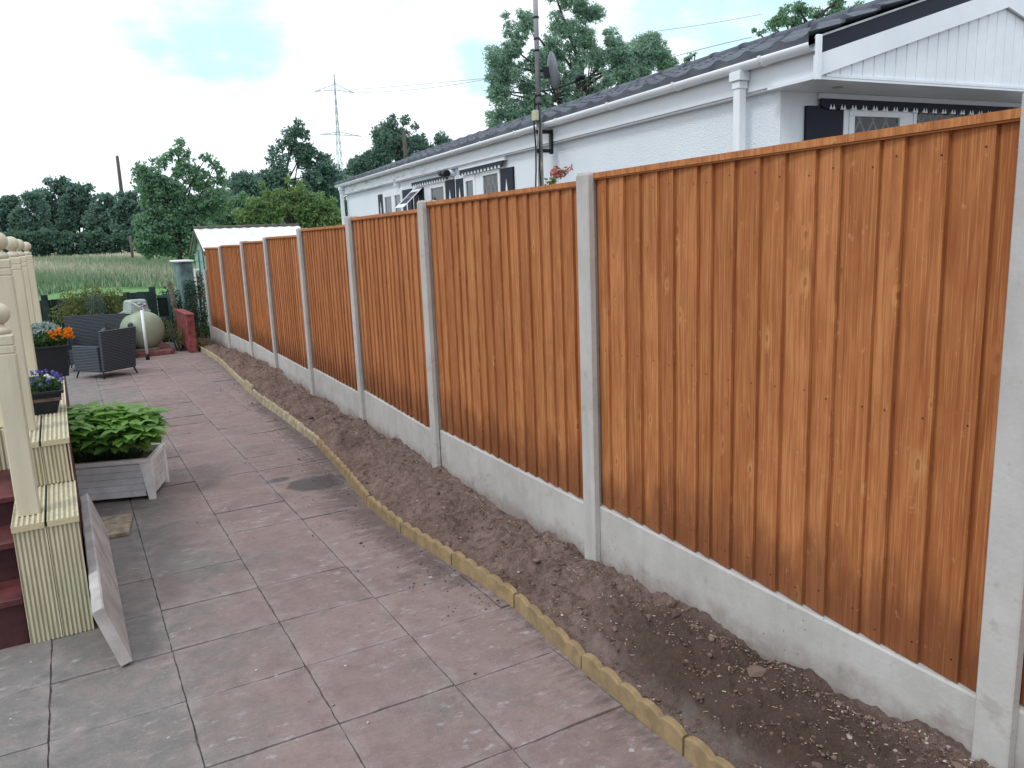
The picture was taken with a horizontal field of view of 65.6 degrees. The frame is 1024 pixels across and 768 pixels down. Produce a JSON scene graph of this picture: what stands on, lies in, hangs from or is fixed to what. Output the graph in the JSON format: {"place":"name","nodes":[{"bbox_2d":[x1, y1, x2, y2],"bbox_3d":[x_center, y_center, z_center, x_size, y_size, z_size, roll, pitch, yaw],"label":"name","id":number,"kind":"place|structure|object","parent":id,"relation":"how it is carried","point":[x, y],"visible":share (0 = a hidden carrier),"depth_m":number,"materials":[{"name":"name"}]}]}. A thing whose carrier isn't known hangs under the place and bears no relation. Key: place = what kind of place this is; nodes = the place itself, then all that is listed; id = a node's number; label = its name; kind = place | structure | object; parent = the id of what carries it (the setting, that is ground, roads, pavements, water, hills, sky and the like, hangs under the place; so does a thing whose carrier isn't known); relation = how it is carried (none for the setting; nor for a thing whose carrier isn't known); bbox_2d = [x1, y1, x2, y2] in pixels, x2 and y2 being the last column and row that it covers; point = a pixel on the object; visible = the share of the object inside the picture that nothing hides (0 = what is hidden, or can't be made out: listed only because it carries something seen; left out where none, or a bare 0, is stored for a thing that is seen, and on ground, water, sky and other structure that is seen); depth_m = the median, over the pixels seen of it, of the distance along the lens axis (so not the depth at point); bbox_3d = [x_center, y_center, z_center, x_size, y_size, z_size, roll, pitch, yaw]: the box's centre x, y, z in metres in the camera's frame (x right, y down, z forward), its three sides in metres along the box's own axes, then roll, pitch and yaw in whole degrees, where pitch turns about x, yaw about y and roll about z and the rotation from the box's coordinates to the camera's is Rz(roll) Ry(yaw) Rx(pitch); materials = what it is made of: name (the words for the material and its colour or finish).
{"place":"outdoors","nodes":[
{"label":"outdoors","id":0,"kind":"place"},
{"bbox_2d":[38,250,208,345],"bbox_3d":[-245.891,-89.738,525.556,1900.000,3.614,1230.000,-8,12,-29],"label":"ground","id":1,"kind":"structure","parent":0,"point":[123,289],"depth_m":37.98,"materials":[{"name":"green plant"}]},
{"bbox_2d":[0,231,8,252],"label":"hedgerow bush","id":2,"kind":"object","parent":1,"relation":"on","point":[5,234],"visible":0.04,"depth_m":82.92,"materials":[{"name":"green plant"}]},
{"bbox_2d":[0,193,22,232],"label":"woodland tree","id":3,"kind":"object","parent":1,"relation":"on","point":[8,203],"visible":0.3,"depth_m":95.90,"materials":[{"name":"green plant"}]},
{"bbox_2d":[4,230,37,256],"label":"hedgerow bush","id":4,"kind":"object","parent":1,"relation":"on","point":[16,235],"visible":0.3,"depth_m":83.78,"materials":[{"name":"green plant"}]},
{"bbox_2d":[7,190,53,233],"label":"woodland tree","id":5,"kind":"object","parent":1,"relation":"on","point":[21,218],"visible":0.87,"depth_m":93.26,"materials":[{"name":"green plant"}]},
{"bbox_2d":[22,226,64,257],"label":"hedgerow bush","id":6,"kind":"object","parent":1,"relation":"on","point":[46,242],"visible":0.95,"depth_m":84.90,"materials":[{"name":"green plant"}]},
{"bbox_2d":[30,175,80,231],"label":"woodland tree","id":7,"kind":"object","parent":1,"relation":"on","point":[55,185],"visible":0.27,"depth_m":100.18,"materials":[{"name":"green plant"}]},
{"bbox_2d":[52,180,98,233],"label":"woodland tree","id":8,"kind":"object","parent":1,"relation":"on","point":[79,197],"visible":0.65,"depth_m":99.83,"materials":[{"name":"green plant"}]},
{"bbox_2d":[55,230,96,256],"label":"hedgerow bush","id":9,"kind":"object","parent":1,"relation":"on","point":[69,239],"visible":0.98,"depth_m":86.28,"materials":[{"name":"green plant"}]},
{"bbox_2d":[80,192,117,234],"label":"woodland tree","id":10,"kind":"object","parent":1,"relation":"on","point":[99,217],"visible":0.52,"depth_m":97.17,"materials":[{"name":"green plant"}]},
{"bbox_2d":[76,227,121,254],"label":"hedgerow bush","id":11,"kind":"object","parent":1,"relation":"on","point":[104,244],"visible":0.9,"depth_m":87.38,"materials":[{"name":"green plant"}]},
{"bbox_2d":[39,286,161,342],"bbox_3d":[-9.289,-0.960,14.058,5.605,1.157,0.165,-8,12,-29],"label":"board fence","id":12,"kind":"object","parent":1,"relation":"on","point":[149,297],"visible":0.17,"depth_m":14.70,"materials":[{"name":"black paint"}]},
{"bbox_2d":[156,295,174,342],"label":"garden gate","id":13,"kind":"structure","parent":12,"relation":"attached to","point":[164,304],"depth_m":15.52,"materials":[{"name":"black paint"}]},
{"bbox_2d":[33,250,196,295],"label":"meadow grass","id":14,"kind":"structure","parent":1,"relation":"on","point":[54,273],"depth_m":47.24,"materials":[{"name":"green plant"}]},
{"bbox_2d":[116,155,122,191],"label":"telegraph pole","id":15,"kind":"object","parent":1,"relation":"on","point":[119,174],"visible":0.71,"depth_m":115.71,"materials":[{"name":"brown wood"}]},
{"bbox_2d":[105,190,140,233],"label":"woodland tree","id":16,"kind":"object","parent":1,"relation":"on","point":[121,218],"visible":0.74,"depth_m":96.50,"materials":[{"name":"green plant"}]},
{"bbox_2d":[112,227,140,253],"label":"hedgerow bush","id":17,"kind":"object","parent":1,"relation":"on","point":[123,243],"visible":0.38,"depth_m":88.48,"materials":[{"name":"green plant"}]},
{"bbox_2d":[129,235,133,257],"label":"field post","id":18,"kind":"object","parent":1,"relation":"on","point":[131,246],"visible":0.65,"depth_m":71.42,"materials":[{"name":"brown wood"}]},
{"bbox_2d":[129,191,165,225],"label":"woodland tree","id":19,"kind":"object","parent":1,"relation":"on","point":[136,209],"visible":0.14,"depth_m":96.87,"materials":[{"name":"green plant"}]},
{"bbox_2d":[156,284,181,340],"bbox_3d":[-6.893,-1.448,16.191,0.727,1.188,0.625,-8,12,-29],"label":"dark bush","id":20,"kind":"object","parent":1,"relation":"on","point":[176,296],"visible":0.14,"depth_m":16.09,"materials":[{"name":"green plant"}]},
{"bbox_2d":[166,281,178,342],"bbox_3d":[-6.429,-1.373,15.397,0.356,1.254,0.119,-5,11,-13],"label":"wooden post","id":21,"kind":"object","parent":1,"relation":"on","point":[172,295],"visible":0.49,"depth_m":15.29,"materials":[{"name":"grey wood"}]},
{"bbox_2d":[130,137,230,263],"bbox_3d":[-10.601,-5.108,25.649,3.197,5.592,1.327,-8,12,-29],"label":"tree","id":22,"kind":"object","parent":1,"relation":"on","point":[156,222],"visible":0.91,"depth_m":25.29,"materials":[{"name":"green plant"}]},
{"bbox_2d":[161,317,206,350],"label":"weeds","id":23,"kind":"object","parent":1,"relation":"on","point":[182,345],"visible":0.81,"depth_m":14.47,"materials":[{"name":"green plant"}]},
{"bbox_2d":[169,260,199,337],"bbox_3d":[-6.694,-1.733,16.303,0.340,1.599,1.030,-8,12,-29],"label":"corrugated lean to","id":24,"kind":"object","parent":1,"relation":"on","point":[183,270],"visible":0.54,"depth_m":15.88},
{"bbox_2d":[175,309,197,352],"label":"wall","id":25,"kind":"structure","parent":1,"relation":"on","point":[185,320],"depth_m":14.00,"materials":[{"name":"red brick"}]},
{"bbox_2d":[181,277,210,338],"bbox_3d":[-6.178,-1.373,15.555,0.519,1.412,0.900,-8,12,-29],"label":"ivy bush","id":26,"kind":"object","parent":1,"relation":"on","point":[195,311],"visible":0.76,"depth_m":15.60,"materials":[{"name":"green plant"}]},
{"bbox_2d":[193,269,200,324],"bbox_3d":[-6.259,-1.596,15.950,0.108,1.427,0.035,-8,12,-29],"label":"white post","id":27,"kind":"object","parent":1,"relation":"on","point":[194,271],"visible":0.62,"depth_m":15.84,"materials":[{"name":"plastic"}]},
{"bbox_2d":[187,187,207,225],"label":"woodland tree","id":28,"kind":"object","parent":1,"relation":"on","point":[198,194],"visible":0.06,"depth_m":109.31,"materials":[{"name":"green plant"}]},
{"bbox_2d":[193,272,209,333],"bbox_3d":[-6.327,-1.611,16.128,0.402,1.421,0.389,1,11,17],"label":"dead conifer","id":29,"kind":"object","parent":1,"relation":"on","point":[201,293],"visible":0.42,"depth_m":16.11,"materials":[{"name":"plant"}]},
{"bbox_2d":[207,191,271,225],"bbox_3d":[-9.605,-4.888,28.604,2.714,4.055,1.083,-8,12,-29],"label":"apple tree","id":30,"kind":"object","parent":1,"relation":"on","point":[236,201],"visible":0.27,"depth_m":28.08,"materials":[{"name":"green plant"}]},
{"bbox_2d":[189,223,299,325],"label":"shed","id":31,"kind":"structure","parent":1,"relation":"on","point":[208,236],"depth_m":18.92,"materials":[{"name":"white paint"}]},
{"bbox_2d":[214,173,350,223],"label":"ash tree","id":32,"kind":"object","parent":1,"relation":"on","point":[306,187],"visible":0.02,"depth_m":54.58,"materials":[{"name":"green plant"}]},
{"bbox_2d":[220,117,347,225],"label":"tall tree","id":33,"kind":"object","parent":1,"relation":"on","point":[324,174],"visible":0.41,"depth_m":46.20,"materials":[{"name":"green plant"}]},
{"bbox_2d":[228,175,347,227],"bbox_3d":[-6.919,-4.560,25.564,4.118,4.206,0.922,-8,12,-29],"label":"fruit tree","id":34,"kind":"object","parent":1,"relation":"on","point":[301,207],"visible":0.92,"depth_m":25.23,"materials":[{"name":"green plant"}]},
{"bbox_2d":[314,74,361,195],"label":"pylon","id":35,"kind":"object","parent":1,"relation":"on","point":[336,119],"visible":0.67,"depth_m":226.88,"materials":[{"name":"metal"}]},
{"bbox_2d":[354,78,485,89],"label":"overhead wire","id":36,"kind":"object","parent":35,"relation":"attached to","point":[420,84],"visible":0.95,"depth_m":187.94,"materials":[{"name":"grey metal"}]},
{"bbox_2d":[359,79,484,92],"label":"overhead wire","id":37,"kind":"object","parent":35,"relation":"attached to","point":[422,88],"visible":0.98,"depth_m":191.79,"materials":[{"name":"grey metal"}]},
{"bbox_2d":[342,113,452,176],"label":"oak tree","id":38,"kind":"object","parent":1,"relation":"on","point":[387,144],"visible":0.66,"depth_m":60.94,"materials":[{"name":"green plant"}]},
{"bbox_2d":[402,130,407,158],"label":"telegraph pole","id":39,"kind":"object","parent":1,"relation":"on","point":[404,144],"visible":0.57,"depth_m":46.44,"materials":[{"name":"wood"}]},
{"bbox_2d":[544,163,572,184],"bbox_3d":[0.273,-0.515,4.277,0.182,1.314,0.156,-4,11,-9],"label":"acer sprig","id":40,"kind":"object","parent":1,"relation":"on","point":[556,174],"visible":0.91,"depth_m":4.15,"materials":[{"name":"red plant"}]},
{"bbox_2d":[482,0,679,127],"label":"willow tree","id":41,"kind":"object","parent":1,"relation":"on","point":[646,54],"visible":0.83,"depth_m":28.14,"materials":[{"name":"green plant"}]},
{"bbox_2d":[197,337,988,767],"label":"soil","id":42,"kind":"structure","parent":1,"relation":"on","point":[721,735],"depth_m":3.08,"materials":[{"name":"brown soil"}]},
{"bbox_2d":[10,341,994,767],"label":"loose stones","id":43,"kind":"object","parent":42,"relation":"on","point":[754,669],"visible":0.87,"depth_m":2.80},
{"bbox_2d":[203,93,1023,767],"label":"fence","id":44,"kind":"object","parent":1,"relation":"on","point":[765,403],"visible":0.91,"depth_m":2.73,"materials":[{"name":"wood"}]},
{"bbox_2d":[334,0,1023,224],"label":"park home","id":45,"kind":"object","parent":1,"relation":"on","point":[875,65],"visible":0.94,"depth_m":5.84,"materials":[{"name":"white plastic"}]},
{"bbox_2d":[383,191,393,212],"bbox_3d":[-2.096,-2.775,13.689,0.050,1.050,0.579,-8,12,-26],"label":"window","id":46,"kind":"structure","parent":45,"relation":"in","point":[387,196],"depth_m":13.65,"materials":[{"name":"white plastic"}]},
{"bbox_2d":[392,188,402,211],"bbox_3d":[-1.863,-2.692,13.205,0.043,1.050,0.505,-7,12,-25],"label":"window","id":47,"kind":"structure","parent":45,"relation":"in","point":[397,194],"depth_m":13.18,"materials":[{"name":"white plastic"}]},
{"bbox_2d":[429,182,445,200],"bbox_3d":[-1.051,-2.385,11.524,0.060,1.010,0.651,-8,12,-27],"label":"window","id":48,"kind":"structure","parent":45,"relation":"in","point":[436,191],"depth_m":11.45,"materials":[{"name":"white plastic"}]},
{"bbox_2d":[463,174,475,196],"bbox_3d":[-0.528,-2.209,10.435,0.037,1.030,0.390,-7,12,-25],"label":"window","id":49,"kind":"structure","parent":45,"relation":"in","point":[469,182],"depth_m":10.37,"materials":[{"name":"white plastic"}]},
{"bbox_2d":[481,168,500,193],"bbox_3d":[-0.239,-2.111,9.834,0.053,1.040,0.561,-8,12,-26],"label":"window","id":50,"kind":"structure","parent":45,"relation":"in","point":[490,179],"depth_m":9.76,"materials":[{"name":"white plastic"}]},
{"bbox_2d":[532,0,584,186],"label":"aerial mast","id":51,"kind":"object","parent":45,"relation":"attached to","point":[550,71],"visible":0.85,"depth_m":7.99,"materials":[{"name":"metal"}]},
{"bbox_2d":[848,108,905,133],"bbox_3d":[2.675,-1.458,5.888,0.571,1.102,0.054,-8,12,-26],"label":"window","id":52,"kind":"structure","parent":45,"relation":"in","point":[861,120],"depth_m":5.78,"materials":[{"name":"white plastic"}]},
{"bbox_2d":[913,111,975,123],"bbox_3d":[3.509,-1.576,6.270,1.100,1.128,0.096,-8,12,-28],"label":"window","id":53,"kind":"structure","parent":45,"relation":"in","point":[919,117],"depth_m":6.04,"materials":[{"name":"white plastic"}]},
{"bbox_2d":[682,52,697,63],"bbox_3d":[7.623,-9.393,34.277,0.805,9.358,0.550,-1,11,5],"label":"treetop","id":54,"kind":"object","parent":1,"relation":"on","point":[689,56],"visible":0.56,"depth_m":33.45,"materials":[{"name":"green plant"}]},
{"bbox_2d":[751,0,864,37],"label":"roadside tree","id":55,"kind":"object","parent":1,"relation":"on","point":[780,18],"visible":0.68,"depth_m":40.04,"materials":[{"name":"green plant"}]},
{"bbox_2d":[0,345,695,767],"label":"patio","id":56,"kind":"structure","parent":0,"point":[526,688],"depth_m":3.33,"materials":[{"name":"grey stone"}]},
{"bbox_2d":[0,233,93,649],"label":"raised deck","id":57,"kind":"structure","parent":56,"relation":"on","point":[25,556],"depth_m":3.52,"materials":[{"name":"beige paint"}]},
{"bbox_2d":[31,383,63,414],"bbox_3d":[-2.754,0.093,4.644,0.247,0.131,0.284,-8,12,-29],"label":"plant trough","id":58,"kind":"object","parent":57,"relation":"on","point":[46,402],"visible":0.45,"depth_m":4.55,"materials":[{"name":"black plastic"}]},
{"bbox_2d":[29,369,64,396],"bbox_3d":[-2.757,-0.003,4.625,0.276,0.174,0.256,-8,12,-29],"label":"lobelia plant","id":59,"kind":"object","parent":58,"relation":"on","point":[46,382],"visible":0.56,"depth_m":4.60,"materials":[{"name":"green plant"}]},
{"bbox_2d":[35,342,68,376],"bbox_3d":[-3.490,-0.185,5.993,0.278,0.231,0.360,-8,12,-29],"label":"square planter","id":60,"kind":"object","parent":57,"relation":"on","point":[50,358],"visible":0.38,"depth_m":5.86,"materials":[{"name":"black plastic"}]},
{"bbox_2d":[31,321,74,349],"bbox_3d":[-3.486,-0.359,5.957,0.366,0.239,0.334,-8,12,-29],"label":"bedding plant","id":61,"kind":"object","parent":60,"relation":"on","point":[45,334],"visible":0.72,"depth_m":5.88,"materials":[{"name":"green plant"}]},
{"bbox_2d":[63,314,105,367],"bbox_3d":[-6.680,-0.646,12.463,0.580,0.819,0.679,-7,12,-23],"label":"armchair","id":62,"kind":"object","parent":56,"relation":"on","point":[86,329],"visible":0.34,"depth_m":12.66,"materials":[{"name":"grey wicker"}]},
{"bbox_2d":[48,282,126,325],"bbox_3d":[-7.545,-1.165,14.232,1.318,1.316,0.679,-8,12,-29],"label":"golden shrub","id":63,"kind":"object","parent":56,"relation":"on","point":[73,310],"visible":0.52,"depth_m":14.09,"materials":[{"name":"green plant"}]},
{"bbox_2d":[84,291,109,314],"bbox_3d":[-7.276,-1.088,14.021,0.407,1.202,0.356,-8,12,-29],"label":"grey leaved shrub","id":64,"kind":"object","parent":56,"relation":"on","point":[94,307],"visible":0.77,"depth_m":13.93,"materials":[{"name":"blue plant"}]},
{"bbox_2d":[72,327,137,378],"bbox_3d":[-5.921,-0.462,11.584,0.679,0.694,0.580,3,12,26],"label":"armchair","id":65,"kind":"object","parent":56,"relation":"on","point":[115,349],"visible":1,"depth_m":11.38,"materials":[{"name":"grey wicker"}]},
{"bbox_2d":[42,443,169,508],"bbox_3d":[-2.859,0.641,5.624,0.708,0.296,0.438,-4,11,-10],"label":"planter","id":66,"kind":"object","parent":56,"relation":"on","point":[126,478],"visible":0.47,"depth_m":5.45,"materials":[{"name":"white wood"}]},
{"bbox_2d":[39,401,174,462],"bbox_3d":[-2.844,0.347,5.574,0.899,0.414,0.978,-8,12,-29],"label":"hydrangea","id":67,"kind":"object","parent":66,"relation":"on","point":[122,431],"visible":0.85,"depth_m":5.41,"materials":[{"name":"green plant"}]},
{"bbox_2d":[80,493,132,665],"bbox_3d":[-2.074,0.902,4.011,0.120,0.296,1.870,-8,12,-29],"label":"gravel board","id":68,"kind":"object","parent":56,"relation":"on","point":[107,610],"visible":1,"depth_m":3.60,"materials":[{"name":"grey concrete"}]},
{"bbox_2d":[101,513,133,537],"bbox_3d":[-2.469,0.882,4.931,0.195,0.022,0.380,-6,11,-21],"label":"timber offcut","id":69,"kind":"object","parent":56,"relation":"on","point":[118,525],"visible":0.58,"depth_m":4.92,"materials":[{"name":"beige wood"}]},
{"bbox_2d":[105,313,131,329],"bbox_3d":[-6.745,-0.809,13.623,0.480,0.744,0.679,-6,11,-21],"label":"armchair","id":70,"kind":"object","parent":56,"relation":"on","point":[113,321],"visible":0.07,"depth_m":13.80,"materials":[{"name":"grey wicker"}]},
{"bbox_2d":[131,302,149,359],"bbox_3d":[-6.184,-0.882,13.218,0.223,0.967,0.073,0,11,11],"label":"standpipe","id":71,"kind":"object","parent":56,"relation":"on","point":[147,356],"visible":1,"depth_m":13.18,"materials":[{"name":"white plastic"}]},
{"bbox_2d":[136,342,174,357],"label":"tank plinth","id":72,"kind":"structure","parent":56,"relation":"on","point":[163,348],"depth_m":13.83,"materials":[{"name":"brick"}]},
{"bbox_2d":[118,299,164,348],"bbox_3d":[-6.659,-1.065,14.115,1.100,0.865,0.670,8,15,42],"label":"gas tank","id":73,"kind":"object","parent":72,"relation":"on","point":[155,328],"visible":0.67,"depth_m":13.83,"materials":[{"name":"metal"}]},
{"bbox_2d":[200,346,205,353],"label":"edging section","id":74,"kind":"object","parent":56,"relation":"on","point":[202,350],"visible":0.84,"depth_m":13.91,"materials":[{"name":"beige stone"}]},
{"bbox_2d":[206,349,211,357],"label":"edging section","id":75,"kind":"object","parent":56,"relation":"on","point":[208,353],"visible":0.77,"depth_m":13.37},
{"bbox_2d":[211,353,218,360],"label":"edging section","id":76,"kind":"object","parent":56,"relation":"on","point":[214,357],"visible":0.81,"depth_m":12.87,"materials":[{"name":"beige wood"}]},
{"bbox_2d":[222,361,227,369],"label":"edging section","id":77,"kind":"object","parent":56,"relation":"on","point":[224,365],"visible":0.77,"depth_m":11.81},
{"bbox_2d":[227,366,233,375],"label":"edging section","id":78,"kind":"object","parent":56,"relation":"on","point":[230,370],"visible":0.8,"depth_m":11.25,"materials":[{"name":"beige wood"}]},
{"bbox_2d":[232,371,238,380],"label":"edging section","id":79,"kind":"object","parent":56,"relation":"on","point":[235,374],"visible":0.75,"depth_m":10.73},
{"bbox_2d":[238,376,244,387],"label":"edging section","id":80,"kind":"object","parent":56,"relation":"on","point":[240,380],"visible":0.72,"depth_m":10.19,"materials":[{"name":"beige wood"}]},
{"bbox_2d":[244,379,253,394],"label":"edging section","id":81,"kind":"object","parent":56,"relation":"on","point":[249,387],"visible":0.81,"depth_m":9.63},
{"bbox_2d":[252,389,261,402],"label":"edging section","id":82,"kind":"object","parent":56,"relation":"on","point":[257,395],"visible":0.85,"depth_m":9.09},
{"bbox_2d":[261,396,275,411],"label":"edging section","id":83,"kind":"object","parent":56,"relation":"on","point":[267,403],"visible":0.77,"depth_m":8.60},
{"bbox_2d":[274,405,289,421],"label":"edging section","id":84,"kind":"object","parent":56,"relation":"on","point":[279,411],"visible":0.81,"depth_m":8.08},
{"bbox_2d":[287,415,303,432],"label":"edging section","id":85,"kind":"object","parent":56,"relation":"on","point":[295,423],"visible":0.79,"depth_m":7.55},
{"bbox_2d":[301,425,319,446],"bbox_3d":[-1.789,0.474,7.054,0.032,0.145,0.590,-8,12,-27],"label":"edging section","id":86,"kind":"object","parent":56,"relation":"on","point":[310,435],"visible":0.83,"depth_m":7.02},
{"bbox_2d":[318,439,333,461],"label":"edging section","id":87,"kind":"object","parent":56,"relation":"on","point":[324,448],"visible":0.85,"depth_m":6.48,"materials":[{"name":"concrete"}]},
{"bbox_2d":[332,454,350,481],"bbox_3d":[-1.280,0.644,5.968,0.033,0.139,0.593,-7,12,-23],"label":"edging section","id":88,"kind":"object","parent":56,"relation":"on","point":[341,467],"visible":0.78,"depth_m":5.93,"materials":[{"name":"concrete"}]},
{"bbox_2d":[348,472,369,505],"bbox_3d":[-1.042,0.726,5.417,0.030,0.148,0.594,-7,12,-22],"label":"edging section","id":89,"kind":"object","parent":56,"relation":"on","point":[360,489],"visible":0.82,"depth_m":5.37,"materials":[{"name":"concrete"}]},
{"bbox_2d":[367,496,402,532],"bbox_3d":[-0.782,0.814,4.881,0.030,0.136,0.590,-8,12,-28],"label":"edging section","id":90,"kind":"object","parent":56,"relation":"on","point":[390,517],"visible":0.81,"depth_m":4.84,"materials":[{"name":"concrete"}]},
{"bbox_2d":[401,522,453,564],"bbox_3d":[-0.470,0.889,4.372,0.030,0.137,0.591,-9,13,-33],"label":"edging section","id":91,"kind":"object","parent":56,"relation":"on","point":[435,547],"visible":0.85,"depth_m":4.33,"materials":[{"name":"concrete"}]},
{"bbox_2d":[452,551,517,606],"bbox_3d":[-0.142,0.957,3.871,0.032,0.130,0.591,-9,13,-31],"label":"edging section","id":92,"kind":"object","parent":56,"relation":"on","point":[485,578],"visible":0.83,"depth_m":3.84,"materials":[{"name":"concrete"}]},
{"bbox_2d":[515,593,585,669],"bbox_3d":[0.150,1.046,3.349,0.030,0.128,0.592,-7,12,-25],"label":"edging section","id":93,"kind":"object","parent":56,"relation":"on","point":[572,650],"visible":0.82,"depth_m":3.30,"materials":[{"name":"concrete"}]},
{"bbox_2d":[582,653,687,755],"bbox_3d":[0.421,1.132,2.820,0.030,0.134,0.590,-8,12,-27],"label":"edging section","id":94,"kind":"object","parent":56,"relation":"on","point":[667,729],"visible":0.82,"depth_m":2.77,"materials":[{"name":"concrete"}]},
{"bbox_2d":[684,736,734,767],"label":"edging section","id":95,"kind":"object","parent":56,"relation":"on","point":[698,753],"visible":0.99,"depth_m":2.48,"materials":[{"name":"concrete"}]},
{"bbox_2d":[0,0,873,243],"label":"sky","id":96,"kind":"structure","parent":0,"point":[84,84],"materials":[{"name":"white"}]},
{"bbox_2d":[659,14,760,30],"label":"overhead wire","id":97,"kind":"object","parent":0,"point":[710,23],"visible":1,"depth_m":112.61,"materials":[{"name":"grey metal"}]},
{"bbox_2d":[673,37,751,56],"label":"overhead wire","id":98,"kind":"object","parent":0,"point":[712,46],"visible":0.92,"depth_m":75.61,"materials":[{"name":"grey metal"}]}
]}

